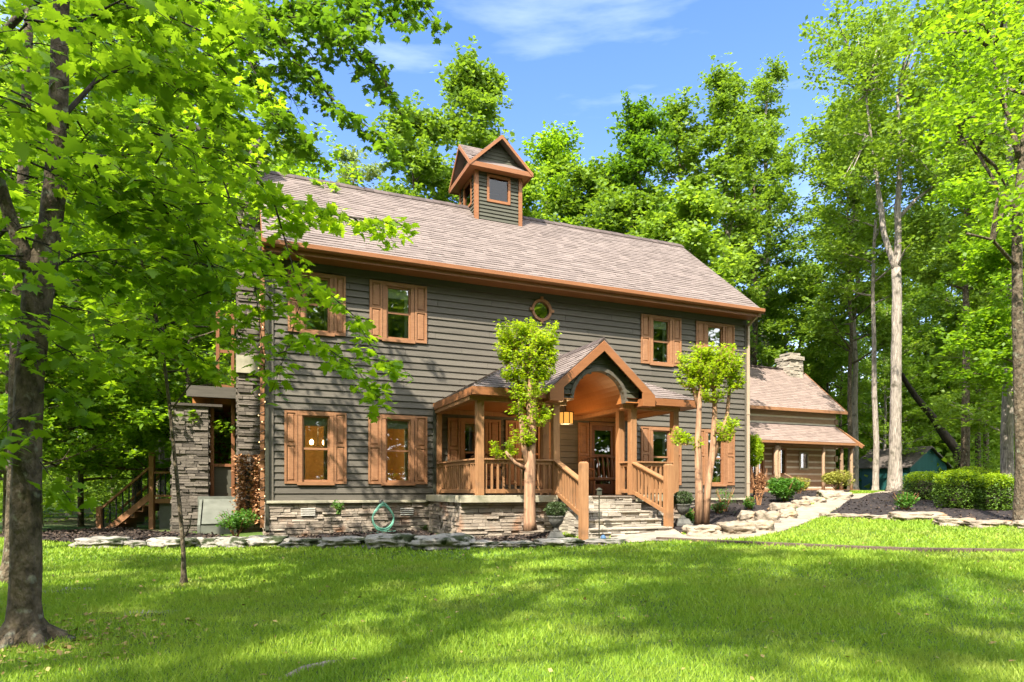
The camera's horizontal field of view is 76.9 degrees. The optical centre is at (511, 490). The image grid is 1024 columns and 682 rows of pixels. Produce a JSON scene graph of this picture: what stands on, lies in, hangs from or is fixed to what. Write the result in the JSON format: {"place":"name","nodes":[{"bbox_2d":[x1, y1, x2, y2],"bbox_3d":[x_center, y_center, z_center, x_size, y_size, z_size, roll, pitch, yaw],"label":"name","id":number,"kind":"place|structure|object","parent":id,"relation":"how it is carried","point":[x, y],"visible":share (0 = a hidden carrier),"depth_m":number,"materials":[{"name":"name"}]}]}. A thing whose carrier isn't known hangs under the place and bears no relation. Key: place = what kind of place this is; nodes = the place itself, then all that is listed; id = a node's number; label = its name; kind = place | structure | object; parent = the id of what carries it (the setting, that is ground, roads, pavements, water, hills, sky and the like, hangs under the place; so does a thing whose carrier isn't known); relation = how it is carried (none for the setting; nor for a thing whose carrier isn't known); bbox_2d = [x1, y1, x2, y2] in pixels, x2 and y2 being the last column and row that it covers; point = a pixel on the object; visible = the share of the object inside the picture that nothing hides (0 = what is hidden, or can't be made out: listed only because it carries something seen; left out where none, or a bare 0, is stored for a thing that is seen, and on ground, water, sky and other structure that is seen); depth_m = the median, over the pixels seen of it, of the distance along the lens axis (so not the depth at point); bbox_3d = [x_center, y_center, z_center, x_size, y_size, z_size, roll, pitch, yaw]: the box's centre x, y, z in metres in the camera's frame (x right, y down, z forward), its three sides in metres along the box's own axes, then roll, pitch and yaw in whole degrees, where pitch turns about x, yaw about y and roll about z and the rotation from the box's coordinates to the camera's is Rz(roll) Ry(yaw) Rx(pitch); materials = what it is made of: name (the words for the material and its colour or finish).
{"place":"outdoors","nodes":[
{"label":"outdoors","id":0,"kind":"place"},
{"bbox_2d":[0,497,169,531],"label":"ground","id":1,"kind":"structure","parent":0,"point":[70,523],"depth_m":21.94,"materials":[{"name":"green plant"}]},
{"bbox_2d":[0,14,143,449],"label":"woodland tree","id":2,"kind":"object","parent":1,"relation":"on","point":[66,425],"visible":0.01,"depth_m":18.27,"materials":[{"name":"green plant"}]},
{"bbox_2d":[0,103,168,532],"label":"woodland tree","id":3,"kind":"object","parent":1,"relation":"on","point":[118,438],"visible":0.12,"depth_m":16.00,"materials":[{"name":"green plant"}]},
{"bbox_2d":[0,1,202,526],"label":"woodland tree","id":4,"kind":"object","parent":1,"relation":"on","point":[4,378],"visible":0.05,"depth_m":17.49,"materials":[{"name":"green plant"}]},
{"bbox_2d":[0,135,229,526],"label":"woodland tree","id":5,"kind":"object","parent":1,"relation":"on","point":[80,501],"visible":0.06,"depth_m":19.50,"materials":[{"name":"green plant"}]},
{"bbox_2d":[0,0,259,523],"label":"woodland tree","id":6,"kind":"object","parent":1,"relation":"on","point":[107,112],"visible":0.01,"depth_m":19.60,"materials":[{"name":"green plant"}]},
{"bbox_2d":[96,453,171,528],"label":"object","id":7,"kind":"structure","parent":1,"relation":"on","point":[162,506],"depth_m":17.14,"materials":[{"name":"brown wood"}]},
{"bbox_2d":[48,94,235,519],"bbox_3d":[-13.236,-6.494,24.207,9.040,15.290,8.872,0,0,14],"label":"woodland tree","id":8,"kind":"object","parent":1,"relation":"on","point":[161,456],"visible":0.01,"depth_m":23.47,"materials":[{"name":"green plant"}]},
{"bbox_2d":[0,5,362,479],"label":"woodland tree","id":9,"kind":"object","parent":1,"relation":"on","point":[147,416],"visible":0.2,"depth_m":16.73,"materials":[{"name":"green plant"}]},
{"bbox_2d":[149,114,347,462],"bbox_3d":[-11.953,-6.798,27.423,10.912,15.817,11.280,0,0,-30],"label":"woodland tree","id":10,"kind":"object","parent":1,"relation":"on","point":[288,161],"visible":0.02,"depth_m":25.16,"materials":[{"name":"green plant"}]},
{"bbox_2d":[326,142,387,189],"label":"tree","id":11,"kind":"object","parent":1,"relation":"on","point":[369,173],"visible":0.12,"depth_m":38.01,"materials":[{"name":"green plant"}]},
{"bbox_2d":[365,89,458,203],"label":"tree","id":12,"kind":"object","parent":1,"relation":"on","point":[423,167],"visible":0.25,"depth_m":30.11,"materials":[{"name":"green plant"}]},
{"bbox_2d":[169,135,764,539],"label":"house","id":13,"kind":"structure","parent":1,"relation":"on","point":[631,314],"depth_m":15.41,"materials":[{"name":"grey wood"}]},
{"bbox_2d":[229,453,264,526],"bbox_3d":[-6.353,0.003,15.547,0.874,1.798,0.379,0,0,-23],"label":"dried vine","id":14,"kind":"object","parent":13,"relation":"attached to","point":[242,481],"visible":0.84,"depth_m":15.53,"materials":[{"name":"brown plant"}]},
{"bbox_2d":[297,411,334,484],"bbox_3d":[-4.326,-0.918,14.203,0.790,1.615,0.230,0,0,-23],"label":"window","id":15,"kind":"structure","parent":13,"relation":"in","point":[305,418],"depth_m":14.20,"materials":[{"name":"brown wood"}]},
{"bbox_2d":[299,272,334,336],"bbox_3d":[-4.304,-4.082,14.212,0.740,1.365,0.230,0,0,-23],"label":"window","id":16,"kind":"structure","parent":13,"relation":"in","point":[326,279],"depth_m":14.22,"materials":[{"name":"brown wood"}]},
{"bbox_2d":[381,414,414,484],"bbox_3d":[-2.648,-0.918,14.908,0.790,1.615,0.230,0,0,-23],"label":"window","id":17,"kind":"structure","parent":13,"relation":"in","point":[405,422],"depth_m":14.93,"materials":[{"name":"brown wood"}]},
{"bbox_2d":[382,281,414,343],"bbox_3d":[-2.639,-4.082,14.912,0.770,1.365,0.230,0,0,-23],"label":"window","id":18,"kind":"structure","parent":13,"relation":"in","point":[392,290],"depth_m":14.92,"materials":[{"name":"brown wood"}]},
{"bbox_2d":[460,418,489,485],"bbox_3d":[-0.923,-0.917,15.604,0.750,1.615,0.175,0,0,-23],"label":"window","id":19,"kind":"structure","parent":13,"relation":"in","point":[466,424],"depth_m":15.60,"materials":[{"name":"brown wood"}]},
{"bbox_2d":[517,421,539,485],"bbox_3d":[0.431,-0.918,16.203,0.750,1.615,0.230,0,0,-23],"label":"window","id":20,"kind":"structure","parent":13,"relation":"in","point":[537,450],"depth_m":16.23,"materials":[{"name":"brown wood"}]},
{"bbox_2d":[589,422,615,493],"bbox_3d":[2.386,-0.845,16.982,0.820,1.870,0.160,0,0,-23],"label":"door","id":21,"kind":"structure","parent":13,"relation":"in","point":[610,488],"depth_m":16.98,"materials":[{"name":"brown wood"}]},
{"bbox_2d":[581,455,626,494],"bbox_3d":[2.460,-0.393,16.395,1.312,1.029,0.674,0,0,-23],"label":"porch bench","id":22,"kind":"object","parent":13,"relation":"on","point":[603,478],"visible":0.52,"depth_m":16.51,"materials":[{"name":"brown wood"}]},
{"bbox_2d":[650,427,669,470],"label":"window","id":23,"kind":"structure","parent":13,"relation":"in","point":[655,432],"depth_m":17.74,"materials":[{"name":"brown wood"}]},
{"bbox_2d":[649,315,673,366],"bbox_3d":[4.058,-4.082,17.727,0.760,1.365,0.230,0,0,-23],"label":"window","id":24,"kind":"structure","parent":13,"relation":"in","point":[656,322],"depth_m":17.76,"materials":[{"name":"brown wood"}]},
{"bbox_2d":[706,322,725,353],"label":"window","id":25,"kind":"structure","parent":13,"relation":"in","point":[712,329],"depth_m":18.47,"materials":[{"name":"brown wood"}]},
{"bbox_2d":[706,429,726,485],"bbox_3d":[5.773,-0.918,18.448,0.760,1.615,0.230,0,0,-23],"label":"window","id":26,"kind":"structure","parent":13,"relation":"in","point":[722,458],"depth_m":18.48,"materials":[{"name":"brown wood"}]},
{"bbox_2d":[423,35,515,203],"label":"tree","id":27,"kind":"object","parent":1,"relation":"on","point":[475,90],"visible":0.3,"depth_m":31.75,"materials":[{"name":"green plant"}]},
{"bbox_2d":[0,410,1014,522],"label":"undergrowth","id":28,"kind":"object","parent":1,"relation":"on","point":[110,490],"visible":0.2,"depth_m":26.57,"materials":[{"name":"green plant"}]},
{"bbox_2d":[0,305,1014,497],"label":"distant woods","id":29,"kind":"object","parent":1,"relation":"on","point":[943,449],"visible":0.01,"depth_m":52.65,"materials":[{"name":"green plant"}]},
{"bbox_2d":[522,161,559,220],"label":"tree","id":30,"kind":"object","parent":1,"relation":"on","point":[528,192],"visible":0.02,"depth_m":27.37,"materials":[{"name":"green plant"}]},
{"bbox_2d":[518,120,591,224],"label":"tree","id":31,"kind":"object","parent":1,"relation":"on","point":[555,141],"visible":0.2,"depth_m":32.15,"materials":[{"name":"green plant"}]},
{"bbox_2d":[537,150,623,229],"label":"tree","id":32,"kind":"object","parent":1,"relation":"on","point":[578,178],"visible":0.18,"depth_m":30.11,"materials":[{"name":"green plant"}]},
{"bbox_2d":[584,172,679,240],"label":"tree","id":33,"kind":"object","parent":1,"relation":"on","point":[618,212],"visible":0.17,"depth_m":26.23,"materials":[{"name":"green plant"}]},
{"bbox_2d":[588,89,678,238],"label":"tree","id":34,"kind":"object","parent":1,"relation":"on","point":[643,151],"visible":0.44,"depth_m":29.18,"materials":[{"name":"green plant"}]},
{"bbox_2d":[680,52,771,302],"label":"tree","id":35,"kind":"object","parent":1,"relation":"on","point":[738,160],"visible":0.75,"depth_m":30.22,"materials":[{"name":"green plant"}]},
{"bbox_2d":[710,200,796,366],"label":"tree","id":36,"kind":"object","parent":1,"relation":"on","point":[780,339],"visible":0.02,"depth_m":44.35,"materials":[{"name":"green plant"}]},
{"bbox_2d":[716,115,814,366],"bbox_3d":[14.564,-11.399,40.192,6.356,23.074,6.092,0,0,0],"label":"tree","id":37,"kind":"object","parent":1,"relation":"on","point":[764,355],"visible":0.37,"depth_m":39.15,"materials":[{"name":"green plant"}]},
{"bbox_2d":[730,51,820,365],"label":"tree","id":38,"kind":"object","parent":1,"relation":"on","point":[778,73],"visible":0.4,"depth_m":41.25,"materials":[{"name":"green plant"}]},
{"bbox_2d":[757,241,857,421],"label":"woodland tree","id":39,"kind":"object","parent":1,"relation":"on","point":[826,372],"visible":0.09,"depth_m":43.08,"materials":[{"name":"green plant"}]},
{"bbox_2d":[769,264,852,411],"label":"tree","id":40,"kind":"object","parent":1,"relation":"on","point":[795,314],"visible":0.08,"depth_m":44.94,"materials":[{"name":"green plant"}]},
{"bbox_2d":[797,321,882,457],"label":"tree","id":41,"kind":"object","parent":1,"relation":"on","point":[862,389],"visible":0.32,"depth_m":42.71,"materials":[{"name":"green plant"}]},
{"bbox_2d":[757,99,939,489],"bbox_3d":[18.492,-10.748,36.123,9.213,21.667,9.330,0,0,33],"label":"woodland tree","id":42,"kind":"object","parent":1,"relation":"on","point":[821,329],"visible":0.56,"depth_m":35.56,"materials":[{"name":"green plant"}]},
{"bbox_2d":[788,211,908,489],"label":"woodland tree","id":43,"kind":"object","parent":1,"relation":"on","point":[842,380],"visible":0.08,"depth_m":49.26,"materials":[{"name":"green plant"}]},
{"bbox_2d":[809,92,916,489],"bbox_3d":[20.572,-11.690,38.144,5.564,23.564,5.594,0,0,0],"label":"tree","id":44,"kind":"object","parent":1,"relation":"on","point":[857,301],"visible":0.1,"depth_m":37.88,"materials":[{"name":"green plant"}]},
{"bbox_2d":[830,261,960,456],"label":"woodland tree","id":45,"kind":"object","parent":1,"relation":"on","point":[913,376],"visible":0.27,"depth_m":50.57,"materials":[{"name":"green plant"}]},
{"bbox_2d":[859,443,952,489],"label":"garden shed","id":46,"kind":"structure","parent":1,"relation":"on","point":[914,462],"depth_m":49.56,"materials":[{"name":"teal wood"}]},
{"bbox_2d":[865,336,960,468],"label":"leaning tree","id":47,"kind":"object","parent":1,"relation":"on","point":[947,438],"visible":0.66,"depth_m":39.84,"materials":[{"name":"brown plant"}]},
{"bbox_2d":[868,215,973,420],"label":"woodland tree","id":48,"kind":"object","parent":1,"relation":"on","point":[908,295],"visible":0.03,"depth_m":54.18,"materials":[{"name":"green plant"}]},
{"bbox_2d":[865,254,1000,450],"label":"woodland tree","id":49,"kind":"object","parent":1,"relation":"on","point":[936,367],"visible":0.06,"depth_m":52.68,"materials":[{"name":"green plant"}]},
{"bbox_2d":[870,99,1016,468],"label":"woodland tree","id":50,"kind":"object","parent":1,"relation":"on","point":[953,327],"visible":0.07,"depth_m":41.47,"materials":[{"name":"green plant"}]},
{"bbox_2d":[905,2,1017,469],"bbox_3d":[26.534,-15.940,37.101,7.258,32.066,8.250,0,0,21],"label":"tree","id":51,"kind":"object","parent":1,"relation":"on","point":[942,312],"visible":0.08,"depth_m":37.60,"materials":[{"name":"green plant"}]},
{"bbox_2d":[917,175,1023,438],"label":"woodland tree","id":52,"kind":"object","parent":1,"relation":"on","point":[976,422],"visible":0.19,"depth_m":26.55,"materials":[{"name":"green plant"}]},
{"bbox_2d":[937,67,1023,318],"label":"woodland tree","id":53,"kind":"object","parent":1,"relation":"on","point":[946,201],"visible":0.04,"depth_m":35.25,"materials":[{"name":"green plant"}]},
{"bbox_2d":[960,519,1011,527],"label":"boulder","id":54,"kind":"object","parent":1,"relation":"on","point":[984,523],"visible":0.72,"depth_m":11.79,"materials":[{"name":"stone"}]},
{"bbox_2d":[949,217,1023,440],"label":"woodland tree","id":55,"kind":"object","parent":1,"relation":"on","point":[981,392],"visible":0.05,"depth_m":34.04,"materials":[{"name":"green plant"}]},
{"bbox_2d":[0,490,1023,681],"bbox_3d":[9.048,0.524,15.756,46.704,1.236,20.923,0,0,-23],"label":"grass","id":56,"kind":"structure","parent":0,"point":[914,563],"depth_m":5.89,"materials":[{"name":"green plant"}]},
{"bbox_2d":[68,536,131,548],"bbox_3d":[-7.654,1.002,12.105,0.985,0.269,0.800,0,0,-4],"label":"boulder","id":57,"kind":"object","parent":56,"relation":"on","point":[99,541],"visible":0.67,"depth_m":11.80,"materials":[{"name":"stone"}]},
{"bbox_2d":[0,612,207,673],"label":"leaf mould","id":58,"kind":"object","parent":56,"relation":"on","point":[69,646],"visible":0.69,"depth_m":4.71,"materials":[{"name":"brown plant"}]},
{"bbox_2d":[0,0,290,649],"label":"maple tree","id":59,"kind":"object","parent":56,"relation":"on","point":[42,274],"visible":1,"depth_m":5.08,"materials":[{"name":"green plant"}]},
{"bbox_2d":[111,186,222,584],"bbox_3d":[-4.308,-1.253,7.608,1.516,4.880,0.753,0,0,16],"label":"sapling","id":60,"kind":"object","parent":56,"relation":"on","point":[183,578],"visible":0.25,"depth_m":7.73,"materials":[{"name":"brown plant"}]},
{"bbox_2d":[145,536,197,548],"bbox_3d":[-6.450,1.035,12.322,0.984,0.280,0.832,0,0,5],"label":"boulder","id":61,"kind":"object","parent":56,"relation":"on","point":[163,542],"visible":0.58,"depth_m":12.03,"materials":[{"name":"stone"}]},
{"bbox_2d":[0,0,419,582],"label":"maple tree","id":62,"kind":"object","parent":56,"relation":"on","point":[164,341],"visible":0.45,"depth_m":7.43,"materials":[{"name":"green plant"}]},
{"bbox_2d":[0,0,452,240],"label":"maple tree","id":63,"kind":"object","parent":56,"relation":"on","point":[306,19],"visible":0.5,"depth_m":9.55,"materials":[{"name":"green plant"}]},
{"bbox_2d":[214,536,248,547],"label":"boulder","id":64,"kind":"object","parent":56,"relation":"on","point":[234,541],"visible":0.65,"depth_m":12.35,"materials":[{"name":"stone"}]},
{"bbox_2d":[245,535,288,546],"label":"boulder","id":65,"kind":"object","parent":56,"relation":"on","point":[258,540],"visible":0.56,"depth_m":12.47,"materials":[{"name":"stone"}]},
{"bbox_2d":[1,527,548,542],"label":"mulch bed","id":66,"kind":"object","parent":56,"relation":"on","point":[323,535],"visible":0.22,"depth_m":13.80,"materials":[{"name":"brown soil"}]},
{"bbox_2d":[215,508,259,536],"bbox_3d":[-5.742,0.705,13.569,0.912,0.670,0.809,0,0,0],"label":"shrub","id":67,"kind":"object","parent":66,"relation":"on","point":[237,522],"visible":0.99,"depth_m":13.49,"materials":[{"name":"green plant"}]},
{"bbox_2d":[0,489,1019,542],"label":"mulch chips","id":68,"kind":"object","parent":66,"relation":"on","point":[113,531],"visible":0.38,"depth_m":14.22,"materials":[{"name":"brown wood"}]},
{"bbox_2d":[489,317,561,530],"bbox_3d":[0.248,-1.279,12.607,1.457,4.160,1.033,0,0,0],"label":"crape myrtle","id":69,"kind":"object","parent":66,"relation":"on","point":[541,360],"visible":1,"depth_m":12.51,"materials":[{"name":"green plant"}]},
{"bbox_2d":[543,501,566,537],"bbox_3d":[0.835,0.575,12.413,0.483,0.743,0.476,0,0,0],"label":"topiary urn","id":70,"kind":"object","parent":66,"relation":"on","point":[556,518],"visible":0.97,"depth_m":12.30,"materials":[{"name":"green plant"}]},
{"bbox_2d":[278,537,320,548],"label":"boulder","id":71,"kind":"object","parent":56,"relation":"on","point":[293,542],"visible":0.62,"depth_m":12.00,"materials":[{"name":"stone"}]},
{"bbox_2d":[317,535,364,548],"bbox_3d":[-3.012,0.960,11.743,1.091,0.248,0.832,0,0,-6],"label":"boulder","id":72,"kind":"object","parent":56,"relation":"on","point":[330,542],"visible":0.66,"depth_m":11.41,"materials":[{"name":"stone"}]},
{"bbox_2d":[364,533,415,549],"bbox_3d":[-2.148,0.933,11.455,0.908,0.341,0.725,0,0,-5],"label":"boulder","id":73,"kind":"object","parent":56,"relation":"on","point":[382,540],"visible":0.65,"depth_m":11.16,"materials":[{"name":"stone"}]},
{"bbox_2d":[408,532,475,550],"bbox_3d":[-1.213,0.923,11.279,1.169,0.335,0.960,0,0,-1],"label":"boulder","id":74,"kind":"object","parent":56,"relation":"on","point":[451,541],"visible":0.8,"depth_m":10.90,"materials":[{"name":"stone"}]},
{"bbox_2d":[3,520,1023,681],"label":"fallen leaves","id":75,"kind":"object","parent":56,"relation":"on","point":[551,670],"visible":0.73,"depth_m":6.47,"materials":[{"name":"green plant"}]},
{"bbox_2d":[533,537,584,547],"bbox_3d":[0.842,0.943,11.442,0.927,0.196,0.730,0,0,-2],"label":"boulder","id":76,"kind":"object","parent":56,"relation":"on","point":[563,541],"visible":0.7,"depth_m":11.15,"materials":[{"name":"stone"}]},
{"bbox_2d":[645,86,720,263],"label":"tree","id":77,"kind":"object","parent":56,"relation":"on","point":[686,161],"visible":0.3,"depth_m":32.57,"materials":[{"name":"green plant"}]},
{"bbox_2d":[624,175,759,291],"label":"tree","id":78,"kind":"object","parent":56,"relation":"on","point":[695,211],"visible":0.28,"depth_m":25.15,"materials":[{"name":"green plant"}]},
{"bbox_2d":[682,524,722,535],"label":"boulder","id":79,"kind":"object","parent":56,"relation":"on","point":[703,530],"visible":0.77,"depth_m":12.21,"materials":[{"name":"stone"}]},
{"bbox_2d":[716,520,755,534],"bbox_3d":[4.332,0.749,12.494,0.719,0.336,0.638,0,0,-6],"label":"boulder","id":80,"kind":"object","parent":56,"relation":"on","point":[738,527],"visible":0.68,"depth_m":12.24,"materials":[{"name":"stone"}]},
{"bbox_2d":[661,490,850,532],"bbox_3d":[11.822,0.407,27.888,5.031,0.867,34.816,0,0,33],"label":"mulch bed","id":81,"kind":"object","parent":56,"relation":"on","point":[724,514],"visible":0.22,"depth_m":17.02,"materials":[{"name":"brown soil"}]},
{"bbox_2d":[674,491,693,525],"bbox_3d":[3.582,0.374,13.568,0.483,0.743,0.476,0,0,0],"label":"topiary urn","id":82,"kind":"object","parent":81,"relation":"on","point":[683,506],"visible":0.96,"depth_m":13.45,"materials":[{"name":"green plant"}]},
{"bbox_2d":[669,341,747,524],"bbox_3d":[4.174,-1.224,13.689,1.672,3.899,0.994,0,0,0],"label":"crape myrtle","id":83,"kind":"object","parent":81,"relation":"on","point":[705,369],"visible":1,"depth_m":13.62,"materials":[{"name":"green plant"}]},
{"bbox_2d":[750,433,764,498],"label":"evergreen shrub","id":84,"kind":"object","parent":81,"relation":"on","point":[756,447],"visible":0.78,"depth_m":20.50,"materials":[{"name":"green plant"}]},
{"bbox_2d":[820,469,854,489],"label":"shrub","id":85,"kind":"object","parent":81,"relation":"on","point":[835,478],"visible":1,"depth_m":29.39,"materials":[{"name":"yellow plant"}]},
{"bbox_2d":[766,476,805,501],"bbox_3d":[8.042,-0.012,18.970,1.122,0.820,0.771,0,0,-18],"label":"shrub","id":86,"kind":"object","parent":56,"relation":"on","point":[786,487],"visible":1,"depth_m":18.83,"materials":[{"name":"green plant"}]},
{"bbox_2d":[750,352,864,492],"bbox_3d":[11.382,-3.560,33.240,9.945,7.580,7.595,0,0,-23],"label":"log cabin","id":87,"kind":"object","parent":56,"relation":"on","point":[802,441],"visible":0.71,"depth_m":31.93,"materials":[{"name":"brown wood"}]},
{"bbox_2d":[816,490,853,499],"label":"boulder","id":88,"kind":"object","parent":56,"relation":"on","point":[835,494],"visible":0.77,"depth_m":19.58,"materials":[{"name":"stone"}]},
{"bbox_2d":[656,537,1023,552],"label":"timber edging","id":89,"kind":"object","parent":56,"relation":"on","point":[911,549],"visible":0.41,"depth_m":9.74,"materials":[{"name":"brown wood"}]},
{"bbox_2d":[787,7,959,490],"bbox_3d":[17.095,-11.245,31.021,6.865,22.683,7.149,0,0,0],"label":"tree","id":90,"kind":"object","parent":56,"relation":"on","point":[841,248],"visible":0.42,"depth_m":30.99,"materials":[{"name":"green plant"}]},
{"bbox_2d":[893,491,919,509],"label":"shrub","id":91,"kind":"object","parent":56,"relation":"on","point":[907,500],"visible":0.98,"depth_m":15.76,"materials":[{"name":"green plant"}]},
{"bbox_2d":[884,511,952,520],"bbox_3d":[8.672,0.579,13.801,1.210,0.253,0.869,0,0,-4],"label":"boulder","id":92,"kind":"object","parent":56,"relation":"on","point":[903,515],"visible":0.65,"depth_m":13.48,"materials":[{"name":"stone"}]},
{"bbox_2d":[831,490,1013,520],"bbox_3d":[15.360,0.297,20.405,7.216,0.658,21.311,0,0,39],"label":"mulch bed","id":93,"kind":"object","parent":56,"relation":"on","point":[976,512],"visible":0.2,"depth_m":15.85,"materials":[{"name":"brown soil"}]},
{"bbox_2d":[797,0,960,490],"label":"hickory tree","id":94,"kind":"object","parent":93,"relation":"on","point":[867,61],"visible":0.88,"depth_m":26.46,"materials":[{"name":"green plant"}]},
{"bbox_2d":[900,471,943,499],"bbox_3d":[13.222,-0.099,20.731,1.345,1.068,1.169,0,0,0],"label":"clipped hedge","id":95,"kind":"object","parent":93,"relation":"on","point":[923,486],"visible":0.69,"depth_m":20.49,"materials":[{"name":"green plant"}]},
{"bbox_2d":[872,0,1023,468],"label":"tree","id":96,"kind":"object","parent":93,"relation":"on","point":[912,225],"visible":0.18,"depth_m":26.93,"materials":[{"name":"green plant"}]},
{"bbox_2d":[929,468,983,508],"bbox_3d":[11.127,0.020,16.030,1.238,1.124,1.059,0,0,0],"label":"clipped hedge","id":97,"kind":"object","parent":93,"relation":"on","point":[953,487],"visible":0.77,"depth_m":15.81,"materials":[{"name":"green plant"}]},
{"bbox_2d":[892,0,1023,519],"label":"oak tree","id":98,"kind":"object","parent":93,"relation":"on","point":[977,104],"visible":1,"depth_m":12.23,"materials":[{"name":"green plant"}]},
{"bbox_2d":[905,0,1023,492],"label":"tree","id":99,"kind":"object","parent":93,"relation":"on","point":[1007,443],"visible":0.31,"depth_m":20.91,"materials":[{"name":"green plant"}]},
{"bbox_2d":[924,160,1023,396],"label":"tree","id":100,"kind":"object","parent":93,"relation":"on","point":[989,264],"visible":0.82,"depth_m":18.48,"materials":[{"name":"green plant"}]},
{"bbox_2d":[968,472,1013,510],"bbox_3d":[11.560,0.082,15.428,1.012,1.037,0.880,0,0,0],"label":"clipped hedge","id":101,"kind":"object","parent":93,"relation":"on","point":[994,492],"visible":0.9,"depth_m":15.23,"materials":[{"name":"green plant"}]},
{"bbox_2d":[0,0,1023,402],"label":"sky","id":102,"kind":"structure","parent":0,"point":[565,61],"materials":[{"name":"blue"}]},
{"bbox_2d":[610,491,892,541],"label":"path","id":103,"kind":"structure","parent":0,"point":[813,511],"depth_m":13.32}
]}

